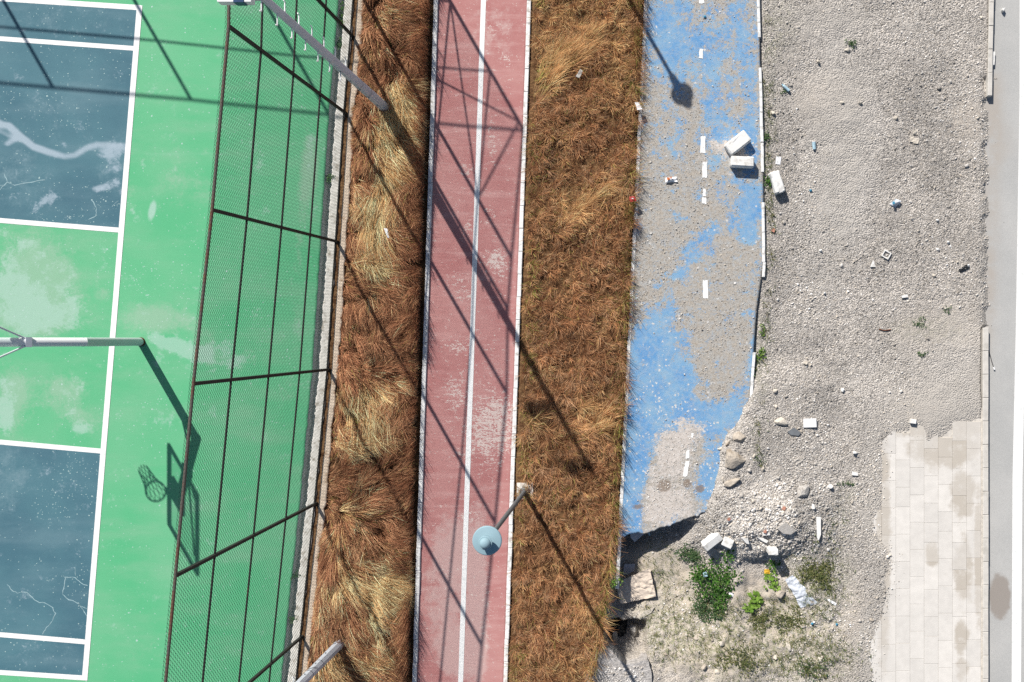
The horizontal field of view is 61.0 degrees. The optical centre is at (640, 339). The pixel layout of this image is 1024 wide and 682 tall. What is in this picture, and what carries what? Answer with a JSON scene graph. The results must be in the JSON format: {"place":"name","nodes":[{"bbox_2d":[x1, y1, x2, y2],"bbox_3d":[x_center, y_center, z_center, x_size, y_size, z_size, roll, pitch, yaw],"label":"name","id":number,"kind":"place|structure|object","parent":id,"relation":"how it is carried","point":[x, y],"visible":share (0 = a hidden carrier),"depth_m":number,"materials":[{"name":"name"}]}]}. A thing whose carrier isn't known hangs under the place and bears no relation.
{"place":"outdoors","nodes":[
{"label":"outdoors","id":0,"kind":"place"},
{"bbox_2d":[0,0,341,681],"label":"sports court","id":1,"kind":"object","parent":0,"point":[109,115],"visible":0.94,"depth_m":19.00,"materials":[{"name":"green paint"}]},
{"bbox_2d":[0,326,144,357],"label":"basketball hoop","id":2,"kind":"object","parent":1,"relation":"on","point":[22,342],"visible":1,"depth_m":16.70,"materials":[{"name":"grey metal"}]},
{"bbox_2d":[306,0,433,681],"bbox_3d":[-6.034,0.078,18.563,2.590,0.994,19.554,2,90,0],"label":"dry grass","id":3,"kind":"structure","parent":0,"point":[363,437],"depth_m":18.83,"materials":[{"name":"brown plant"}]},
{"bbox_2d":[217,0,395,115],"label":"floodlight pole","id":4,"kind":"object","parent":3,"relation":"on","point":[364,89],"visible":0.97,"depth_m":14.96,"materials":[{"name":"metal"}]},
{"bbox_2d":[292,638,350,681],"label":"floodlight pole","id":5,"kind":"object","parent":3,"relation":"on","point":[323,660],"visible":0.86,"depth_m":17.73,"materials":[{"name":"metal"}]},
{"bbox_2d":[412,0,531,681],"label":"red path","id":6,"kind":"structure","parent":0,"point":[475,226],"depth_m":19.00,"materials":[{"name":"paint"}]},
{"bbox_2d":[502,0,651,681],"bbox_3d":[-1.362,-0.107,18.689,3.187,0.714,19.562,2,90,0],"label":"dry grass","id":7,"kind":"structure","parent":0,"point":[571,54],"depth_m":18.91,"materials":[{"name":"brown plant"}]},
{"bbox_2d":[472,483,532,554],"bbox_3d":[-2.575,3.367,16.561,0.496,5.018,0.496,0,90,0],"label":"street lamp","id":8,"kind":"object","parent":7,"relation":"on","point":[486,540],"visible":1,"depth_m":14.29,"materials":[{"name":"metal"}]},
{"bbox_2d":[610,576,623,587],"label":"leafy weed","id":9,"kind":"object","parent":7,"relation":"on","point":[615,581],"visible":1,"depth_m":18.82,"materials":[{"name":"green plant"}]},
{"bbox_2d":[635,102,641,109],"bbox_3d":[-0.052,-5.140,18.783,0.114,0.020,0.196,-19,90,0],"label":"paper scrap","id":10,"kind":"object","parent":7,"relation":"on","point":[637,106],"visible":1,"depth_m":18.78,"materials":[{"name":"white paper"}]},
{"bbox_2d":[589,663,645,681],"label":"remnant gravel","id":11,"kind":"structure","parent":0,"point":[619,668],"depth_m":19.01,"materials":[{"name":"grey gravel"}]},
{"bbox_2d":[586,640,651,681],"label":"path remnant","id":12,"kind":"object","parent":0,"point":[614,658],"visible":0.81,"depth_m":19.02,"materials":[{"name":"concrete"}]},
{"bbox_2d":[615,0,765,588],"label":"blue path","id":13,"kind":"structure","parent":0,"point":[658,358],"depth_m":19.00,"materials":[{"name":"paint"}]},
{"bbox_2d":[665,176,677,182],"bbox_3d":[0.668,-3.546,18.945,0.282,0.093,0.127,-6,90,0],"label":"snack wrapper","id":14,"kind":"object","parent":13,"relation":"on","point":[670,179],"visible":1,"depth_m":18.95,"materials":[{"name":"white plastic"}]},
{"bbox_2d":[724,130,750,155],"bbox_3d":[2.128,-4.330,18.893,0.562,0.242,0.287,-38,90,0],"label":"kerb block","id":15,"kind":"object","parent":13,"relation":"on","point":[737,143],"depth_m":18.77,"materials":[{"name":"concrete"}]},
{"bbox_2d":[730,156,753,168],"bbox_3d":[2.231,-3.925,18.900,0.522,0.256,0.241,3,90,0],"label":"kerb block","id":16,"kind":"object","parent":13,"relation":"on","point":[746,162],"depth_m":18.77,"materials":[{"name":"concrete"}]},
{"bbox_2d":[603,0,996,681],"bbox_3d":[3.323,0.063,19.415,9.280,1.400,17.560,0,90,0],"label":"stony ground","id":17,"kind":"structure","parent":0,"point":[947,392],"depth_m":19.07,"materials":[{"name":"grey gravel"}]},
{"bbox_2d":[613,631,617,642],"bbox_3d":[-0.592,6.905,19.811,0.117,0.050,0.367,0,119,0],"label":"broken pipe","id":18,"kind":"object","parent":17,"relation":"on","point":[615,637],"visible":0.86,"depth_m":19.78,"materials":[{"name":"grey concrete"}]},
{"bbox_2d":[610,617,626,636],"bbox_3d":[-0.536,6.667,19.872,0.445,0.302,0.558,0,90,0],"label":"rubbish bag","id":19,"kind":"object","parent":17,"relation":"on","point":[620,626],"visible":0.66,"depth_m":19.86,"materials":[{"name":"black plastic"}]},
{"bbox_2d":[623,564,634,574],"bbox_3d":[-0.277,5.271,19.599,0.283,0.020,0.283,0,107,-6],"label":"board piece","id":20,"kind":"object","parent":17,"relation":"on","point":[628,569],"visible":1,"depth_m":19.59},
{"bbox_2d":[629,623,637,636],"bbox_3d":[-0.172,6.768,19.861,0.216,0.361,0.323,5,89,-2],"label":"stone","id":21,"kind":"object","parent":17,"relation":"on","point":[633,627],"visible":1,"depth_m":19.80,"materials":[{"name":"grey stone"}]},
{"bbox_2d":[617,568,655,603],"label":"stone block","id":22,"kind":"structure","parent":17,"relation":"on","point":[638,586],"depth_m":19.39,"materials":[{"name":"beige stone"}]},
{"bbox_2d":[630,532,643,541],"bbox_3d":[-0.093,4.445,19.393,0.317,0.030,0.333,0,110,-6],"label":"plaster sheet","id":23,"kind":"object","parent":17,"relation":"on","point":[635,537],"visible":0.59,"depth_m":19.38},
{"bbox_2d":[637,607,653,618],"bbox_3d":[0.115,6.203,19.397,0.441,0.041,0.116,-31,90,0],"label":"slab fragment","id":24,"kind":"object","parent":17,"relation":"on","point":[643,613],"visible":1,"depth_m":19.38,"materials":[{"name":"stone"}]},
{"bbox_2d":[674,543,706,567],"bbox_3d":[1.194,4.825,19.287,0.740,0.155,0.628,39,90,0],"label":"feathery weed","id":25,"kind":"object","parent":17,"relation":"on","point":[695,554],"visible":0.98,"depth_m":19.27,"materials":[{"name":"green plant"}]},
{"bbox_2d":[690,587,725,625],"bbox_3d":[1.515,5.989,19.213,0.838,0.169,0.901,0,90,0],"label":"feathery weed","id":26,"kind":"object","parent":17,"relation":"on","point":[714,617],"visible":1,"depth_m":19.21,"materials":[{"name":"green plant"}]},
{"bbox_2d":[701,532,722,550],"bbox_3d":[1.562,4.447,18.928,0.453,0.255,0.199,-38,104,0],"label":"kerb block","id":27,"kind":"object","parent":17,"relation":"on","point":[710,541],"depth_m":18.81,"materials":[{"name":"concrete"}]},
{"bbox_2d":[686,556,743,599],"bbox_3d":[1.660,5.349,19.149,1.234,0.313,0.961,-28,90,0],"label":"leafy weed","id":28,"kind":"object","parent":17,"relation":"on","point":[699,579],"visible":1,"depth_m":19.15,"materials":[{"name":"green plant"}]},
{"bbox_2d":[712,587,731,610],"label":"leafy weed","id":29,"kind":"object","parent":17,"relation":"on","point":[719,597],"visible":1,"depth_m":19.17,"materials":[{"name":"green plant"}]},
{"bbox_2d":[721,536,733,548],"bbox_3d":[1.919,4.489,18.884,0.243,0.145,0.209,25,90,0],"label":"kerb block","id":30,"kind":"object","parent":17,"relation":"on","point":[727,542],"depth_m":18.81,"materials":[{"name":"concrete"}]},
{"bbox_2d":[720,548,734,563],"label":"leafy weed","id":31,"kind":"object","parent":17,"relation":"on","point":[727,555],"visible":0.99,"depth_m":19.00,"materials":[{"name":"green plant"}]},
{"bbox_2d":[724,478,739,486],"bbox_3d":[2.012,3.156,18.833,0.377,0.168,0.184,-10,84,6],"label":"boulder","id":32,"kind":"object","parent":17,"relation":"on","point":[731,483],"visible":1,"depth_m":18.77,"materials":[{"name":"beige stone"}]},
{"bbox_2d":[725,449,745,468],"bbox_3d":[2.072,2.651,18.827,0.472,0.283,0.441,15,91,-6],"label":"boulder","id":33,"kind":"object","parent":17,"relation":"on","point":[733,459],"visible":1,"depth_m":18.74,"materials":[{"name":"beige stone"}]},
{"bbox_2d":[712,645,764,677],"bbox_3d":[2.214,7.153,19.078,1.119,0.113,0.698,20,90,0],"label":"feathery weed","id":34,"kind":"object","parent":17,"relation":"on","point":[736,662],"visible":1,"depth_m":19.07,"materials":[{"name":"green plant"}]},
{"bbox_2d":[733,431,745,441],"bbox_3d":[2.166,2.156,18.858,0.275,0.146,0.262,-30,82,-5],"label":"boulder","id":35,"kind":"object","parent":17,"relation":"on","point":[738,436],"visible":1,"depth_m":18.83,"materials":[{"name":"beige stone"}]},
{"bbox_2d":[741,590,763,612],"bbox_3d":[2.485,5.899,19.204,0.549,0.207,0.436,-41,90,0],"label":"leafy weed","id":36,"kind":"object","parent":17,"relation":"on","point":[750,607],"visible":1,"depth_m":19.19,"materials":[{"name":"green plant"}]},
{"bbox_2d":[638,9,873,681],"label":"weeds","id":37,"kind":"object","parent":17,"relation":"on","point":[758,431],"visible":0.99,"depth_m":19.10,"materials":[{"name":"green plant"}]},
{"bbox_2d":[747,612,770,632],"bbox_3d":[2.664,6.379,19.236,0.566,0.112,0.514,0,90,0],"label":"feathery weed","id":38,"kind":"object","parent":17,"relation":"on","point":[758,619],"visible":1,"depth_m":19.23,"materials":[{"name":"green plant"}]},
{"bbox_2d":[756,347,766,360],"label":"leafy weed","id":39,"kind":"object","parent":17,"relation":"on","point":[761,352],"visible":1,"depth_m":19.01,"materials":[{"name":"green plant"}]},
{"bbox_2d":[757,537,767,542],"bbox_3d":[2.676,4.391,18.832,0.256,0.066,0.080,34,90,0],"label":"concrete shard","id":40,"kind":"object","parent":17,"relation":"on","point":[763,539],"visible":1,"depth_m":18.81,"materials":[{"name":"grey concrete"}]},
{"bbox_2d":[763,130,769,140],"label":"leafy weed","id":41,"kind":"object","parent":17,"relation":"on","point":[767,136],"visible":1,"depth_m":19.03,"materials":[{"name":"green plant"}]},
{"bbox_2d":[763,176,771,187],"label":"leafy weed","id":42,"kind":"object","parent":17,"relation":"on","point":[767,180],"visible":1,"depth_m":19.02,"materials":[{"name":"green plant"}]},
{"bbox_2d":[763,569,780,590],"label":"leafy weed","id":43,"kind":"object","parent":17,"relation":"on","point":[771,579],"visible":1,"depth_m":19.16,"materials":[{"name":"green plant"}]},
{"bbox_2d":[766,546,777,554],"bbox_3d":[2.883,4.629,18.770,0.217,0.370,0.134,0,90,0],"label":"kerb block","id":44,"kind":"object","parent":17,"relation":"on","point":[771,550],"depth_m":18.60,"materials":[{"name":"concrete"}]},
{"bbox_2d":[765,560,780,570],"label":"leafy weed","id":45,"kind":"object","parent":17,"relation":"on","point":[773,562],"visible":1,"depth_m":19.14,"materials":[{"name":"green plant"}]},
{"bbox_2d":[768,170,784,194],"bbox_3d":[3.014,-3.483,18.974,0.253,0.234,0.513,-17,90,0],"label":"kerb block","id":46,"kind":"object","parent":17,"relation":"on","point":[776,181],"depth_m":18.86,"materials":[{"name":"concrete"}]},
{"bbox_2d":[775,156,780,164],"bbox_3d":[3.066,-3.992,19.062,0.133,0.012,0.183,0,96,-3],"label":"paper card","id":47,"kind":"object","parent":17,"relation":"on","point":[778,160],"visible":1,"depth_m":19.06,"materials":[{"name":"white paper"}]},
{"bbox_2d":[774,417,786,425],"bbox_3d":[3.101,1.808,18.947,0.297,0.154,0.175,8,91,-4],"label":"stone","id":48,"kind":"object","parent":17,"relation":"on","point":[780,421],"visible":1,"depth_m":18.89,"materials":[{"name":"stone"}]},
{"bbox_2d":[776,589,785,598],"bbox_3d":[3.142,5.704,19.167,0.221,0.163,0.182,-33,90,0],"label":"stone","id":49,"kind":"object","parent":17,"relation":"on","point":[780,593],"visible":1,"depth_m":19.10,"materials":[{"name":"beige stone"}]},
{"bbox_2d":[777,522,795,534],"bbox_3d":[3.186,4.162,18.703,0.369,0.078,0.223,36,90,0],"label":"slab fragment","id":50,"kind":"object","parent":17,"relation":"on","point":[784,528],"visible":1,"depth_m":18.68,"materials":[{"name":"grey concrete"}]},
{"bbox_2d":[766,603,809,633],"bbox_3d":[3.401,6.211,19.103,1.141,0.125,0.720,-21,90,0],"label":"feathery weed","id":51,"kind":"object","parent":17,"relation":"on","point":[790,624],"visible":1,"depth_m":19.10,"materials":[{"name":"green plant"}]},
{"bbox_2d":[786,642,791,650],"bbox_3d":[3.292,6.867,19.127,0.112,0.133,0.211,-23,90,0],"label":"stone","id":52,"kind":"object","parent":17,"relation":"on","point":[788,647],"visible":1,"depth_m":19.08,"materials":[{"name":"stone"}]},
{"bbox_2d":[788,428,799,435],"bbox_3d":[3.392,2.059,18.936,0.248,0.030,0.172,38,90,0],"label":"slate piece","id":53,"kind":"object","parent":17,"relation":"on","point":[794,431],"visible":1,"depth_m":18.92,"materials":[{"name":"grey stone"}]},
{"bbox_2d":[785,575,818,607],"bbox_3d":[3.564,5.627,19.026,0.401,0.083,0.849,-34,90,0],"label":"plastic sheet","id":54,"kind":"object","parent":17,"relation":"on","point":[796,587],"visible":1,"depth_m":19.03,"materials":[{"name":"white plastic"}]},
{"bbox_2d":[797,485,808,497],"bbox_3d":[3.582,3.364,18.912,0.366,0.242,0.273,-42,88,-3],"label":"concrete chunk","id":55,"kind":"object","parent":17,"relation":"on","point":[802,491],"visible":1,"depth_m":18.84,"materials":[{"name":"beige concrete"}]},
{"bbox_2d":[803,418,816,426],"bbox_3d":[3.746,1.850,18.949,0.292,0.035,0.200,0,91,0],"label":"white tile","id":56,"kind":"object","parent":17,"relation":"on","point":[810,422],"visible":1,"depth_m":18.93,"materials":[{"name":"tile"}]},
{"bbox_2d":[793,655,833,681],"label":"feathery weed","id":57,"kind":"object","parent":17,"relation":"on","point":[812,674],"visible":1,"depth_m":19.02,"materials":[{"name":"green plant"}]},
{"bbox_2d":[811,141,815,149],"bbox_3d":[3.858,-4.322,19.045,0.097,0.097,0.170,-5,90,0],"label":"plastic cup","id":58,"kind":"object","parent":17,"relation":"on","point":[814,145],"visible":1,"depth_m":19.01,"materials":[{"name":"plastic"}]},
{"bbox_2d":[798,558,833,590],"bbox_3d":[3.900,5.208,19.037,0.830,0.130,0.796,0,90,0],"label":"feathery weed","id":59,"kind":"object","parent":17,"relation":"on","point":[818,576],"visible":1,"depth_m":19.02,"materials":[{"name":"green plant"}]},
{"bbox_2d":[816,517,820,539],"bbox_3d":[3.917,4.175,18.856,0.100,0.050,0.517,0,90,0],"label":"concrete shard","id":60,"kind":"object","parent":17,"relation":"on","point":[818,525],"visible":1,"depth_m":18.83,"materials":[{"name":"grey concrete"}]},
{"bbox_2d":[837,481,854,486],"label":"leafy weed","id":61,"kind":"object","parent":17,"relation":"on","point":[848,484],"visible":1,"depth_m":18.99,"materials":[{"name":"green plant"}]},
{"bbox_2d":[844,38,855,48],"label":"leafy weed","id":62,"kind":"object","parent":17,"relation":"on","point":[850,43],"visible":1,"depth_m":19.04,"materials":[{"name":"green plant"}]},
{"bbox_2d":[881,250,891,259],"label":"hollow square","id":63,"kind":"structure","parent":17,"relation":"on","point":[890,253],"depth_m":19.02,"materials":[{"name":"concrete"}]},
{"bbox_2d":[890,199,900,206],"bbox_3d":[5.674,-3.053,19.012,0.151,0.119,0.220,42,90,0],"label":"bag scrap","id":64,"kind":"object","parent":17,"relation":"on","point":[895,202],"visible":1,"depth_m":19.02,"materials":[{"name":"white plastic"}]},
{"bbox_2d":[910,135,914,141],"bbox_3d":[6.056,-4.483,19.055,0.126,0.026,0.156,0,90,0],"label":"paper scrap","id":65,"kind":"object","parent":17,"relation":"on","point":[912,137],"visible":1,"depth_m":19.06,"materials":[{"name":"paper"}]},
{"bbox_2d":[909,419,916,423],"bbox_3d":[6.033,1.817,18.958,0.133,0.096,0.100,8,90,0],"label":"kerb block","id":66,"kind":"object","parent":17,"relation":"on","point":[912,421],"depth_m":18.91,"materials":[{"name":"concrete"}]},
{"bbox_2d":[913,316,925,328],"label":"leafy weed","id":67,"kind":"object","parent":17,"relation":"on","point":[919,322],"visible":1,"depth_m":19.05,"materials":[{"name":"green plant"}]},
{"bbox_2d":[958,264,968,271],"bbox_3d":[7.188,-1.577,19.014,0.232,0.049,0.103,-30,90,0],"label":"dark rag","id":68,"kind":"object","parent":17,"relation":"on","point":[965,267],"visible":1,"depth_m":19.01,"materials":[{"name":"black fabric"}]},
{"bbox_2d":[869,408,982,681],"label":"pavement","id":69,"kind":"structure","parent":0,"point":[929,628],"depth_m":19.00,"materials":[{"name":"beige tile"},{"name":"stone"}]},
{"bbox_2d":[981,0,1023,681],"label":"road","id":70,"kind":"structure","parent":0,"point":[1002,383],"depth_m":19.11,"materials":[{"name":"grey asphalt"}]},
{"label":"ground","id":71,"kind":"structure","parent":0,"visible":0},
{"bbox_2d":[286,0,344,681],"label":"gutter","id":72,"kind":"object","parent":71,"relation":"on","point":[322,297],"visible":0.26,"depth_m":19.24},
{"bbox_2d":[287,0,353,681],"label":"fence footing","id":73,"kind":"object","parent":71,"relation":"on","point":[330,245],"visible":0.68,"depth_m":19.03,"materials":[{"name":"concrete"}]},
{"bbox_2d":[162,0,353,681],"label":"chain link fence","id":74,"kind":"object","parent":73,"relation":"on","point":[231,378],"visible":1,"depth_m":15.85,"materials":[{"name":"metal"}]},
{"bbox_2d":[297,0,357,679],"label":"fence trench","id":75,"kind":"object","parent":73,"relation":"on","point":[330,350],"visible":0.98,"depth_m":19.06,"materials":[{"name":"soil"}]},
{"bbox_2d":[338,2,344,28],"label":"leafy weed","id":76,"kind":"object","parent":73,"relation":"on","point":[340,15],"visible":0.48,"depth_m":19.07,"materials":[{"name":"green plant"}]},
{"bbox_2d":[301,0,364,675],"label":"kerb","id":77,"kind":"object","parent":71,"relation":"on","point":[322,504],"depth_m":19.02,"materials":[{"name":"concrete"}]}
]}

